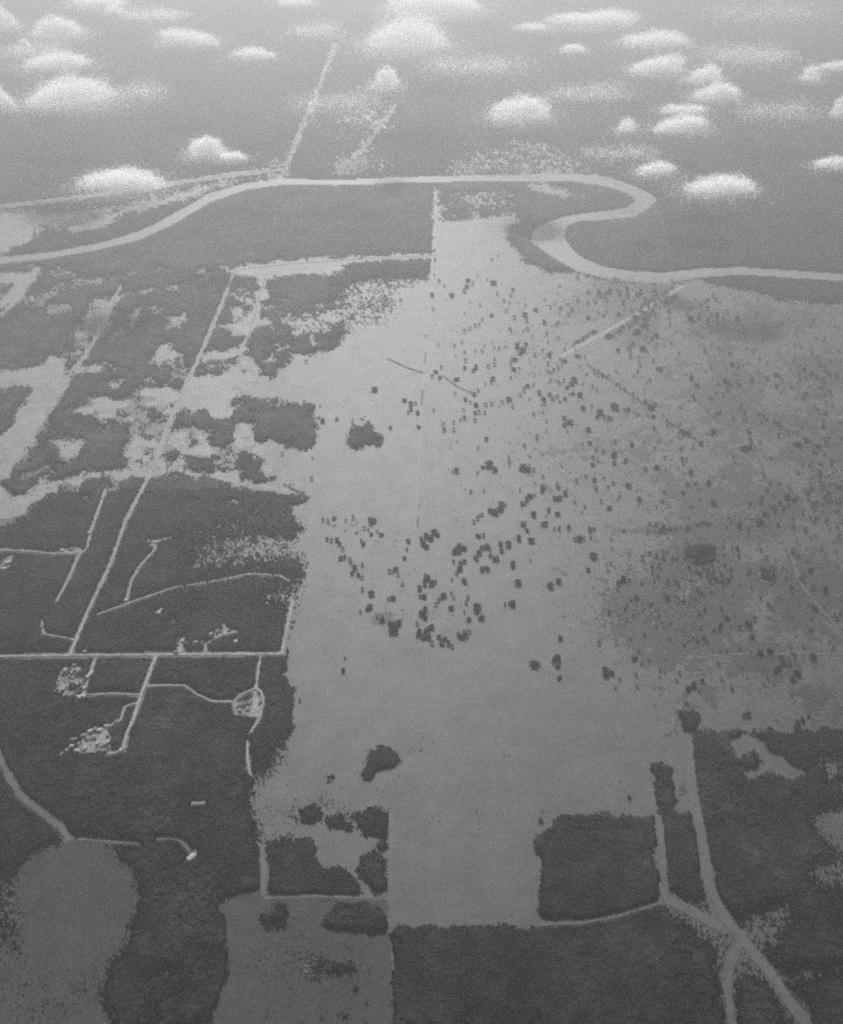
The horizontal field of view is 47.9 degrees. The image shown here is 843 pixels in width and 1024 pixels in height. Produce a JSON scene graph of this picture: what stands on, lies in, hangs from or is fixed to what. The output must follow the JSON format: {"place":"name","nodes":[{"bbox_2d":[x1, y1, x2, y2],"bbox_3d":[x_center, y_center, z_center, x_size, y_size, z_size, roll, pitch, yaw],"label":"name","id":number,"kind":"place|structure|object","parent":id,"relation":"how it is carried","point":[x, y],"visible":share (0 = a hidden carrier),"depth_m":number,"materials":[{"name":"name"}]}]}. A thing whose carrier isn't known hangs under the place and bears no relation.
{"place":"outdoors","nodes":[
{"label":"outdoors","id":0,"kind":"place"},
{"bbox_2d":[0,84,25,115],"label":"cloud","id":1,"kind":"structure","parent":0,"point":[4,99],"depth_m":5198.82,"materials":[{"name":"white"}]},
{"bbox_2d":[0,3,32,35],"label":"cloud","id":2,"kind":"structure","parent":0,"point":[6,20],"depth_m":6537.42,"materials":[{"name":"white"}]},
{"bbox_2d":[0,268,36,315],"bbox_3d":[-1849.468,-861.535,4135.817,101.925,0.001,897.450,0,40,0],"label":"road","id":3,"kind":"structure","parent":0,"point":[22,292],"depth_m":4296.59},
{"bbox_2d":[18,38,31,47],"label":"cloud","id":4,"kind":"structure","parent":0,"point":[22,40],"depth_m":6148.96,"materials":[{"name":"white"}]},
{"bbox_2d":[0,749,72,842],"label":"road","id":5,"kind":"structure","parent":0,"point":[40,810],"depth_m":2276.41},
{"bbox_2d":[0,549,79,553],"bbox_3d":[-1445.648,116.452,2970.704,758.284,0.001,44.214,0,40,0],"label":"road","id":6,"kind":"structure","parent":0,"point":[38,551],"depth_m":2962.48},
{"bbox_2d":[1,10,103,46],"bbox_3d":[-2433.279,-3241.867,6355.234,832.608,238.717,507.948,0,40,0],"label":"cloud","id":7,"kind":"structure","parent":0,"point":[53,28],"depth_m":6323.21,"materials":[{"name":"white"}]},
{"bbox_2d":[0,36,117,68],"bbox_3d":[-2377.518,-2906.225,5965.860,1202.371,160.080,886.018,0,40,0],"label":"cloud","id":8,"kind":"structure","parent":0,"point":[33,51],"depth_m":5945.77,"materials":[{"name":"white"}]},
{"bbox_2d":[41,620,77,640],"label":"road","id":9,"kind":"structure","parent":0,"point":[43,631],"depth_m":2691.66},
{"bbox_2d":[0,49,123,83],"bbox_3d":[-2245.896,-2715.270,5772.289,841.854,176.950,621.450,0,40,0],"label":"cloud","id":10,"kind":"structure","parent":0,"point":[54,60],"depth_m":5751.67,"materials":[{"name":"white"}]},
{"bbox_2d":[0,837,139,1023],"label":"field","id":11,"kind":"structure","parent":0,"point":[79,929],"depth_m":2035.42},
{"bbox_2d":[0,65,147,133],"bbox_3d":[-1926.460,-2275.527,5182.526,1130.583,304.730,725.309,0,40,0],"label":"cloud","id":12,"kind":"structure","parent":0,"point":[59,95],"depth_m":5177.51,"materials":[{"name":"white"}]},
{"bbox_2d":[55,490,105,600],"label":"road","id":13,"kind":"structure","parent":0,"point":[74,563],"depth_m":2978.55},
{"bbox_2d":[82,657,96,693],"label":"road","id":14,"kind":"structure","parent":0,"point":[93,664],"depth_m":2596.07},
{"bbox_2d":[63,284,120,378],"bbox_3d":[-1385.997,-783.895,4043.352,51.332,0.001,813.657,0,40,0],"label":"road","id":15,"kind":"structure","parent":0,"point":[98,332],"depth_m":4014.41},
{"bbox_2d":[31,0,169,14],"bbox_3d":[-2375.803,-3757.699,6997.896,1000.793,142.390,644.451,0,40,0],"label":"cloud","id":16,"kind":"structure","parent":0,"point":[97,3],"depth_m":6990.68,"materials":[{"name":"white"}]},
{"bbox_2d":[79,838,138,844],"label":"path","id":17,"kind":"structure","parent":0,"point":[109,841],"depth_m":2199.60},
{"bbox_2d":[100,2,127,15],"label":"cloud","id":18,"kind":"structure","parent":0,"point":[114,9],"depth_m":6839.73,"materials":[{"name":"white"}]},
{"bbox_2d":[87,692,140,694],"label":"road","id":19,"kind":"structure","parent":0,"point":[113,693],"depth_m":2532.28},
{"bbox_2d":[29,159,202,207],"bbox_3d":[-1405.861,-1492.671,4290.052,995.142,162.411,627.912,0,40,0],"label":"cloud","id":20,"kind":"structure","parent":0,"point":[118,181],"depth_m":4270.77,"materials":[{"name":"white"}]},
{"bbox_2d":[103,701,139,729],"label":"road","id":21,"kind":"structure","parent":0,"point":[121,715],"depth_m":2476.52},
{"bbox_2d":[108,655,157,753],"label":"road","id":22,"kind":"structure","parent":0,"point":[137,707],"depth_m":2490.32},
{"bbox_2d":[0,169,273,206],"bbox_3d":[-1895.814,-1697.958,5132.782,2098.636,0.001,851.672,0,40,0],"label":"road","id":23,"kind":"structure","parent":0,"point":[135,189],"depth_m":5215.92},
{"bbox_2d":[0,652,280,656],"bbox_3d":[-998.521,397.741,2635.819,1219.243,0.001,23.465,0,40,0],"label":"road","id":24,"kind":"structure","parent":0,"point":[136,654],"depth_m":2637.64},
{"bbox_2d":[88,74,195,116],"bbox_3d":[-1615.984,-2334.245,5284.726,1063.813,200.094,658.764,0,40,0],"label":"cloud","id":25,"kind":"structure","parent":0,"point":[134,88],"depth_m":5277.63,"materials":[{"name":"white"}]},
{"bbox_2d":[89,5,206,29],"bbox_3d":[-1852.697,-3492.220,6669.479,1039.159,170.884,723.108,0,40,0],"label":"cloud","id":26,"kind":"structure","parent":0,"point":[156,12],"depth_m":6678.19,"materials":[{"name":"white"}]},
{"bbox_2d":[126,537,170,601],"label":"road","id":27,"kind":"structure","parent":0,"point":[134,575],"depth_m":2896.58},
{"bbox_2d":[69,268,235,653],"bbox_3d":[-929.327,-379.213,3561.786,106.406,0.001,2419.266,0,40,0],"label":"road","id":28,"kind":"structure","parent":0,"point":[111,559],"depth_m":3200.32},
{"bbox_2d":[0,170,313,517],"bbox_3d":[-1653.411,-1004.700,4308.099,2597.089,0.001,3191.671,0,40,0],"label":"field","id":29,"kind":"structure","parent":0,"point":[215,394],"depth_m":3654.84,"materials":[{"name":"grey plant"}]},
{"bbox_2d":[157,837,190,851],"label":"path","id":30,"kind":"structure","parent":0,"point":[181,842],"depth_m":2203.50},
{"bbox_2d":[0,157,365,861],"bbox_3d":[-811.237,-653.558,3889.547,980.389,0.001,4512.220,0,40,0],"label":"ground","id":31,"kind":"structure","parent":0,"point":[100,737],"depth_m":2569.90,"materials":[{"name":"soil"}]},
{"bbox_2d":[186,853,195,861],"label":"house","id":32,"kind":"structure","parent":31,"relation":"on","point":[192,856],"depth_m":2164.49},
{"bbox_2d":[191,801,204,805],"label":"building","id":33,"kind":"structure","parent":31,"relation":"on","point":[201,803],"depth_m":2269.58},
{"bbox_2d":[145,684,231,701],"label":"road","id":34,"kind":"structure","parent":0,"point":[191,690],"depth_m":2542.71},
{"bbox_2d":[97,573,289,614],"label":"road","id":35,"kind":"structure","parent":0,"point":[188,585],"depth_m":2846.58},
{"bbox_2d":[139,23,252,56],"bbox_3d":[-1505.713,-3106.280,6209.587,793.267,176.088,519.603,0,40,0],"label":"cloud","id":36,"kind":"structure","parent":0,"point":[187,37],"depth_m":6187.52,"materials":[{"name":"white"}]},
{"bbox_2d":[170,131,257,166],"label":"cloud","id":37,"kind":"structure","parent":0,"point":[205,147],"depth_m":4601.57,"materials":[{"name":"white"}]},
{"bbox_2d":[205,151,258,165],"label":"cloud","id":38,"kind":"structure","parent":0,"point":[229,156],"depth_m":4567.32,"materials":[{"name":"white"}]},
{"bbox_2d":[233,688,257,712],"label":"road","id":39,"kind":"structure","parent":0,"point":[255,705],"depth_m":2507.83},
{"bbox_2d":[246,740,250,775],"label":"road","id":40,"kind":"structure","parent":0,"point":[248,763],"depth_m":2375.43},
{"bbox_2d":[210,42,291,64],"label":"cloud","id":41,"kind":"structure","parent":0,"point":[260,54],"depth_m":5940.68,"materials":[{"name":"white"}]},
{"bbox_2d":[239,274,265,357],"bbox_3d":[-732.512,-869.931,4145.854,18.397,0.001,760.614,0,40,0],"label":"road","id":42,"kind":"structure","parent":0,"point":[253,317],"depth_m":4121.33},
{"bbox_2d":[250,655,263,731],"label":"road","id":43,"kind":"structure","parent":0,"point":[253,727],"depth_m":2521.91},
{"bbox_2d":[259,843,265,895],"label":"path","id":44,"kind":"structure","parent":0,"point":[263,865],"depth_m":2149.12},
{"bbox_2d":[281,599,293,653],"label":"road","id":45,"kind":"structure","parent":0,"point":[287,624],"depth_m":2724.71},
{"bbox_2d":[258,0,333,9],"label":"cloud","id":46,"kind":"structure","parent":0,"point":[294,2],"depth_m":7033.15,"materials":[{"name":"white"}]},
{"bbox_2d":[283,484,309,497],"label":"ditch","id":47,"kind":"object","parent":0,"point":[290,487],"visible":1,"depth_m":3199.07,"materials":[{"name":"soil"}]},
{"bbox_2d":[210,891,394,1023],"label":"field","id":48,"kind":"structure","parent":0,"point":[243,1000],"depth_m":1976.92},
{"bbox_2d":[282,43,335,173],"bbox_3d":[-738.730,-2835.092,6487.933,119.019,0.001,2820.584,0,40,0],"label":"road","id":49,"kind":"structure","parent":0,"point":[301,127],"depth_m":6179.60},
{"bbox_2d":[263,894,363,899],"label":"path","id":50,"kind":"structure","parent":0,"point":[311,896],"depth_m":2097.17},
{"bbox_2d":[264,18,364,48],"bbox_3d":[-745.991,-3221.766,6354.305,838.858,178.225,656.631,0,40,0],"label":"cloud","id":51,"kind":"structure","parent":0,"point":[304,29],"depth_m":6352.00,"materials":[{"name":"white"}]},
{"bbox_2d":[236,255,429,269],"bbox_3d":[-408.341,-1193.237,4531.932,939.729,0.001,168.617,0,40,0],"label":"road","id":52,"kind":"structure","parent":0,"point":[333,260],"depth_m":4546.33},
{"bbox_2d":[251,86,427,131],"bbox_3d":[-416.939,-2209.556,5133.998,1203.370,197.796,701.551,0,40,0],"label":"cloud","id":53,"kind":"structure","parent":0,"point":[374,98],"depth_m":5138.24,"materials":[{"name":"white"}]},
{"bbox_2d":[340,107,394,169],"bbox_3d":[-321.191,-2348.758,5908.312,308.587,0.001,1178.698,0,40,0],"label":"road","id":54,"kind":"structure","parent":0,"point":[370,138],"depth_m":5837.05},
{"bbox_2d":[352,64,412,98],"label":"cloud","id":55,"kind":"structure","parent":0,"point":[388,75],"depth_m":5466.10,"materials":[{"name":"white"}]},
{"bbox_2d":[389,811,393,927],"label":"path","id":56,"kind":"structure","parent":0,"point":[391,869],"depth_m":2144.39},
{"bbox_2d":[387,358,423,372],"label":"ditch","id":57,"kind":"object","parent":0,"point":[404,366],"visible":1,"depth_m":3801.24,"materials":[{"name":"soil"}]},
{"bbox_2d":[330,0,502,77],"bbox_3d":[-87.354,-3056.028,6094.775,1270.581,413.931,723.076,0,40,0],"label":"cloud","id":58,"kind":"structure","parent":0,"point":[410,36],"depth_m":6053.31,"materials":[{"name":"white"}]},
{"bbox_2d":[0,32,842,1023],"bbox_3d":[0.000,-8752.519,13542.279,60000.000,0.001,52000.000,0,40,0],"label":"ground","id":59,"kind":"structure","parent":0,"point":[466,864],"depth_m":2901.83,"materials":[{"name":"grey soil"}]},
{"bbox_2d":[0,842,252,1023],"bbox_3d":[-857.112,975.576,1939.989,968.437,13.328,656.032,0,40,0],"label":"forest","id":60,"kind":"object","parent":59,"relation":"on","point":[180,917],"visible":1,"depth_m":2033.26,"materials":[{"name":"grey plant"}]},
{"bbox_2d":[0,488,302,843],"bbox_3d":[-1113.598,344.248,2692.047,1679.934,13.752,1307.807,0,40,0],"label":"forest","id":61,"kind":"object","parent":59,"relation":"on","point":[185,748],"visible":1,"depth_m":2600.34,"materials":[{"name":"grey plant"}]},
{"bbox_2d":[0,263,327,490],"bbox_3d":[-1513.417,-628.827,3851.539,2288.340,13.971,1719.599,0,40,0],"label":"forest","id":62,"kind":"object","parent":59,"relation":"on","point":[33,335],"visible":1,"depth_m":3882.64,"materials":[{"name":"grey plant"}]},
{"bbox_2d":[8,181,519,264],"bbox_3d":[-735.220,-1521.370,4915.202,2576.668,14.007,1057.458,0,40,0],"label":"forest","id":63,"kind":"object","parent":59,"relation":"on","point":[265,225],"visible":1,"depth_m":4844.16,"materials":[{"name":"grey plant"}]},
{"bbox_2d":[253,491,402,1023],"bbox_3d":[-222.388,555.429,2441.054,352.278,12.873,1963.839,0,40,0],"label":"forest","id":64,"kind":"object","parent":59,"relation":"on","point":[296,868],"visible":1,"depth_m":2132.00,"materials":[{"name":"grey plant"}]},
{"bbox_2d":[388,621,397,631],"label":"tree","id":65,"kind":"object","parent":59,"relation":"on","point":[392,625],"visible":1,"depth_m":2703.84,"materials":[{"name":"grey plant"}]},
{"bbox_2d":[0,0,842,305],"bbox_3d":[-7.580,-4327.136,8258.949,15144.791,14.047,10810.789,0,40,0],"label":"forest","id":66,"kind":"object","parent":59,"relation":"on","point":[798,226],"visible":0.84,"depth_m":6236.63,"materials":[{"name":"grey plant"}]},
{"bbox_2d":[0,155,842,1022],"bbox_3d":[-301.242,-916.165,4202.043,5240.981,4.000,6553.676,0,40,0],"label":"scrub","id":67,"kind":"object","parent":59,"relation":"on","point":[684,585],"visible":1,"depth_m":2992.55,"materials":[{"name":"grey plant"}]},
{"bbox_2d":[473,603,481,610],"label":"tree","id":68,"kind":"object","parent":59,"relation":"on","point":[477,606],"visible":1,"depth_m":2769.91,"materials":[{"name":"grey plant"}]},
{"bbox_2d":[484,460,492,466],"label":"tree","id":69,"kind":"object","parent":59,"relation":"on","point":[489,463],"visible":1,"depth_m":3296.83,"materials":[{"name":"grey plant"}]},
{"bbox_2d":[327,263,677,452],"bbox_3d":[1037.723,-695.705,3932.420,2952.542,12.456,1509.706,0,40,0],"label":"forest","id":70,"kind":"object","parent":59,"relation":"on","point":[354,274],"visible":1,"depth_m":4300.56,"materials":[{"name":"grey plant"}]},
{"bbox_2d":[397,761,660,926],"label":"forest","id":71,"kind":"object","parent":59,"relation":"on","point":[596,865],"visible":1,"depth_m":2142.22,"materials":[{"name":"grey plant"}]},
{"bbox_2d":[529,660,537,666],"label":"tree","id":72,"kind":"object","parent":59,"relation":"on","point":[534,663],"visible":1,"depth_m":2603.90,"materials":[{"name":"grey plant"}]},
{"bbox_2d":[394,924,738,1023],"bbox_3d":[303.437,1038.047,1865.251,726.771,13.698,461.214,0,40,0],"label":"forest","id":73,"kind":"object","parent":59,"relation":"on","point":[606,974],"visible":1,"depth_m":1958.07,"materials":[{"name":"grey plant"}]},
{"bbox_2d":[520,181,675,279],"bbox_3d":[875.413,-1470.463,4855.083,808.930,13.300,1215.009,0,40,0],"label":"forest","id":74,"kind":"object","parent":59,"relation":"on","point":[639,242],"visible":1,"depth_m":4792.89,"materials":[{"name":"grey plant"}]},
{"bbox_2d":[660,761,710,926],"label":"forest","id":75,"kind":"object","parent":59,"relation":"on","point":[681,854],"visible":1,"depth_m":2169.09,"materials":[{"name":"grey plant"}]},
{"bbox_2d":[675,542,842,1023],"bbox_3d":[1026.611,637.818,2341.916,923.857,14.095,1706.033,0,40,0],"label":"forest","id":76,"kind":"object","parent":59,"relation":"on","point":[765,844],"visible":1,"depth_m":2176.78,"materials":[{"name":"grey plant"}]},
{"bbox_2d":[0,174,842,283],"bbox_3d":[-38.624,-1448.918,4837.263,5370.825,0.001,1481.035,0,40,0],"label":"river","id":77,"kind":"structure","parent":0,"point":[548,238],"depth_m":4831.16,"materials":[{"name":"liquid"}]},
{"bbox_2d":[414,190,435,531],"bbox_3d":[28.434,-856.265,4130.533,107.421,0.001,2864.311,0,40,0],"label":"path","id":78,"kind":"structure","parent":0,"point":[417,487],"depth_m":3719.95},
{"bbox_2d":[336,0,534,29],"bbox_3d":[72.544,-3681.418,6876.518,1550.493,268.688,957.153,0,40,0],"label":"cloud","id":79,"kind":"structure","parent":0,"point":[458,6],"depth_m":6820.72,"materials":[{"name":"white"}]},
{"bbox_2d":[374,46,569,94],"bbox_3d":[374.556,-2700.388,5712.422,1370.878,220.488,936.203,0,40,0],"label":"cloud","id":80,"kind":"structure","parent":0,"point":[490,64],"depth_m":5671.54,"materials":[{"name":"white"}]},
{"bbox_2d":[457,85,578,135],"bbox_3d":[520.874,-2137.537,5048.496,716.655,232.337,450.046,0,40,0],"label":"cloud","id":81,"kind":"structure","parent":0,"point":[525,109],"depth_m":5018.24,"materials":[{"name":"white"}]},
{"bbox_2d":[506,21,555,33],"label":"cloud","id":82,"kind":"structure","parent":0,"point":[536,27],"depth_m":6458.59,"materials":[{"name":"white"}]},
{"bbox_2d":[552,42,596,56],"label":"cloud","id":83,"kind":"structure","parent":0,"point":[577,47],"depth_m":6037.64,"materials":[{"name":"white"}]},
{"bbox_2d":[495,78,664,116],"bbox_3d":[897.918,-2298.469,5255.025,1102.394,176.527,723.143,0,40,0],"label":"cloud","id":84,"kind":"structure","parent":0,"point":[578,93],"depth_m":5282.49,"materials":[{"name":"white"}]},
{"bbox_2d":[518,5,648,37],"bbox_3d":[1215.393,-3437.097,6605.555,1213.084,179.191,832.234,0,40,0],"label":"cloud","id":85,"kind":"structure","parent":0,"point":[605,17],"depth_m":6566.96,"materials":[{"name":"white"}]},
{"bbox_2d":[571,322,613,344],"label":"path","id":86,"kind":"structure","parent":0,"point":[596,332],"depth_m":4025.75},
{"bbox_2d":[537,901,661,925],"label":"path","id":87,"kind":"structure","parent":0,"point":[646,906],"depth_m":2058.81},
{"bbox_2d":[368,280,842,1023],"bbox_3d":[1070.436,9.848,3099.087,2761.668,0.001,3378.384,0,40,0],"label":"ground","id":88,"kind":"structure","parent":0,"point":[828,570],"depth_m":3112.78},
{"bbox_2d":[281,255,842,716],"bbox_3d":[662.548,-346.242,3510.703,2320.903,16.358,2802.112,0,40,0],"label":"shrubbery","id":89,"kind":"object","parent":88,"relation":"on","point":[619,291],"visible":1,"depth_m":3345.96,"materials":[{"name":"grey plant"}]},
{"bbox_2d":[722,358,765,475],"bbox_3d":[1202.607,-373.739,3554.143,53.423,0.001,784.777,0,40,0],"label":"ditch","id":90,"kind":"object","parent":88,"relation":"in","point":[742,416],"visible":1,"depth_m":3532.56,"materials":[{"name":"soil"}]},
{"bbox_2d":[551,285,683,361],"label":"path","id":91,"kind":"structure","parent":0,"point":[583,344],"depth_m":4035.61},
{"bbox_2d":[586,363,648,404],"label":"ditch","id":92,"kind":"object","parent":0,"point":[618,385],"visible":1,"depth_m":3690.66,"materials":[{"name":"soil"}]},
{"bbox_2d":[551,137,689,167],"bbox_3d":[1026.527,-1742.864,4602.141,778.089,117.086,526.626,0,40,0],"label":"cloud","id":93,"kind":"structure","parent":0,"point":[636,151],"depth_m":4591.24,"materials":[{"name":"white"}]},
{"bbox_2d":[585,316,663,378],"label":"path","id":94,"kind":"structure","parent":0,"point":[624,349],"depth_m":3911.25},
{"bbox_2d":[605,115,647,137],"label":"cloud","id":95,"kind":"structure","parent":0,"point":[628,124],"depth_m":4879.18,"materials":[{"name":"white"}]},
{"bbox_2d":[597,49,694,83],"bbox_3d":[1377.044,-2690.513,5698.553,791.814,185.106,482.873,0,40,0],"label":"cloud","id":96,"kind":"structure","parent":0,"point":[649,67],"depth_m":5685.23,"materials":[{"name":"white"}]},
{"bbox_2d":[613,157,693,184],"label":"cloud","id":97,"kind":"structure","parent":0,"point":[658,167],"depth_m":4424.31,"materials":[{"name":"white"}]},
{"bbox_2d":[593,27,725,58],"bbox_3d":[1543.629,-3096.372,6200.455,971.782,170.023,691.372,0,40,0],"label":"cloud","id":98,"kind":"structure","parent":0,"point":[664,38],"depth_m":6143.30,"materials":[{"name":"white"}]},
{"bbox_2d":[656,817,667,900],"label":"path","id":99,"kind":"structure","parent":0,"point":[662,856],"depth_m":2169.83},
{"bbox_2d":[648,99,718,119],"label":"cloud","id":100,"kind":"structure","parent":0,"point":[695,107],"depth_m":5105.20,"materials":[{"name":"white"}]},
{"bbox_2d":[633,110,740,144],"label":"cloud","id":101,"kind":"structure","parent":0,"point":[684,123],"depth_m":4880.80,"materials":[{"name":"white"}]},
{"bbox_2d":[663,895,722,931],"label":"path","id":102,"kind":"structure","parent":0,"point":[684,907],"depth_m":2070.89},
{"bbox_2d":[664,61,737,87],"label":"cloud","id":103,"kind":"structure","parent":0,"point":[706,74],"depth_m":5541.21,"materials":[{"name":"white"}]},
{"bbox_2d":[677,80,756,110],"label":"cloud","id":104,"kind":"structure","parent":0,"point":[720,92],"depth_m":5291.79,"materials":[{"name":"white"}]},
{"bbox_2d":[663,166,784,212],"bbox_3d":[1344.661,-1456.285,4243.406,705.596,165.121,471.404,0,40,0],"label":"cloud","id":105,"kind":"structure","parent":0,"point":[731,186],"depth_m":4234.89,"materials":[{"name":"white"}]},
{"bbox_2d":[724,942,741,1023],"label":"path","id":106,"kind":"structure","parent":0,"point":[733,955],"depth_m":1957.88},
{"bbox_2d":[683,737,810,1023],"bbox_3d":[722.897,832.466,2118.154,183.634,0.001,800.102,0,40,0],"label":"path","id":107,"kind":"structure","parent":0,"point":[794,1007],"depth_m":2091.90,"materials":[{"name":"grey"}]},
{"bbox_2d":[725,359,774,489],"bbox_3d":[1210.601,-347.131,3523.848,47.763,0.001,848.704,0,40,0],"label":"path","id":108,"kind":"structure","parent":0,"point":[762,462],"depth_m":3414.74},
{"bbox_2d":[668,94,841,137],"bbox_3d":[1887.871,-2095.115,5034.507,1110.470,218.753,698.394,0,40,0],"label":"cloud","id":109,"kind":"structure","parent":0,"point":[788,109],"depth_m":5036.91,"materials":[{"name":"white"}]},
{"bbox_2d":[681,34,829,77],"bbox_3d":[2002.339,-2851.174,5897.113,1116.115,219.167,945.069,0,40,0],"label":"cloud","id":110,"kind":"structure","parent":0,"point":[741,58],"depth_m":5848.72,"materials":[{"name":"white"}]},
{"bbox_2d":[674,0,841,37],"bbox_3d":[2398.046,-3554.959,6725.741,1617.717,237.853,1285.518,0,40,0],"label":"cloud","id":111,"kind":"structure","parent":0,"point":[782,8],"depth_m":6667.89,"materials":[{"name":"white"}]},
{"bbox_2d":[685,652,842,659],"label":"path","id":112,"kind":"structure","parent":0,"point":[742,653],"depth_m":2638.04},
{"bbox_2d":[748,400,813,437],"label":"path","id":113,"kind":"structure","parent":0,"point":[749,401],"depth_m":3514.09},
{"bbox_2d":[727,316,842,347],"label":"path","id":114,"kind":"structure","parent":0,"point":[829,329],"depth_m":3970.83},
{"bbox_2d":[783,63,837,86],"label":"cloud","id":115,"kind":"structure","parent":0,"point":[809,74],"depth_m":5563.20,"materials":[{"name":"white"}]},
{"bbox_2d":[789,553,842,631],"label":"path","id":116,"kind":"structure","parent":0,"point":[809,594],"depth_m":2824.49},
{"bbox_2d":[801,154,842,175],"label":"cloud","id":117,"kind":"structure","parent":0,"point":[826,164],"depth_m":4487.75,"materials":[{"name":"white"}]},
{"bbox_2d":[807,60,842,76],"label":"cloud","id":118,"kind":"structure","parent":0,"point":[838,65],"depth_m":5736.29,"materials":[{"name":"white"}]},
{"bbox_2d":[824,94,842,120],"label":"cloud","id":119,"kind":"structure","parent":0,"point":[840,107],"depth_m":5086.64,"materials":[{"name":"white"}]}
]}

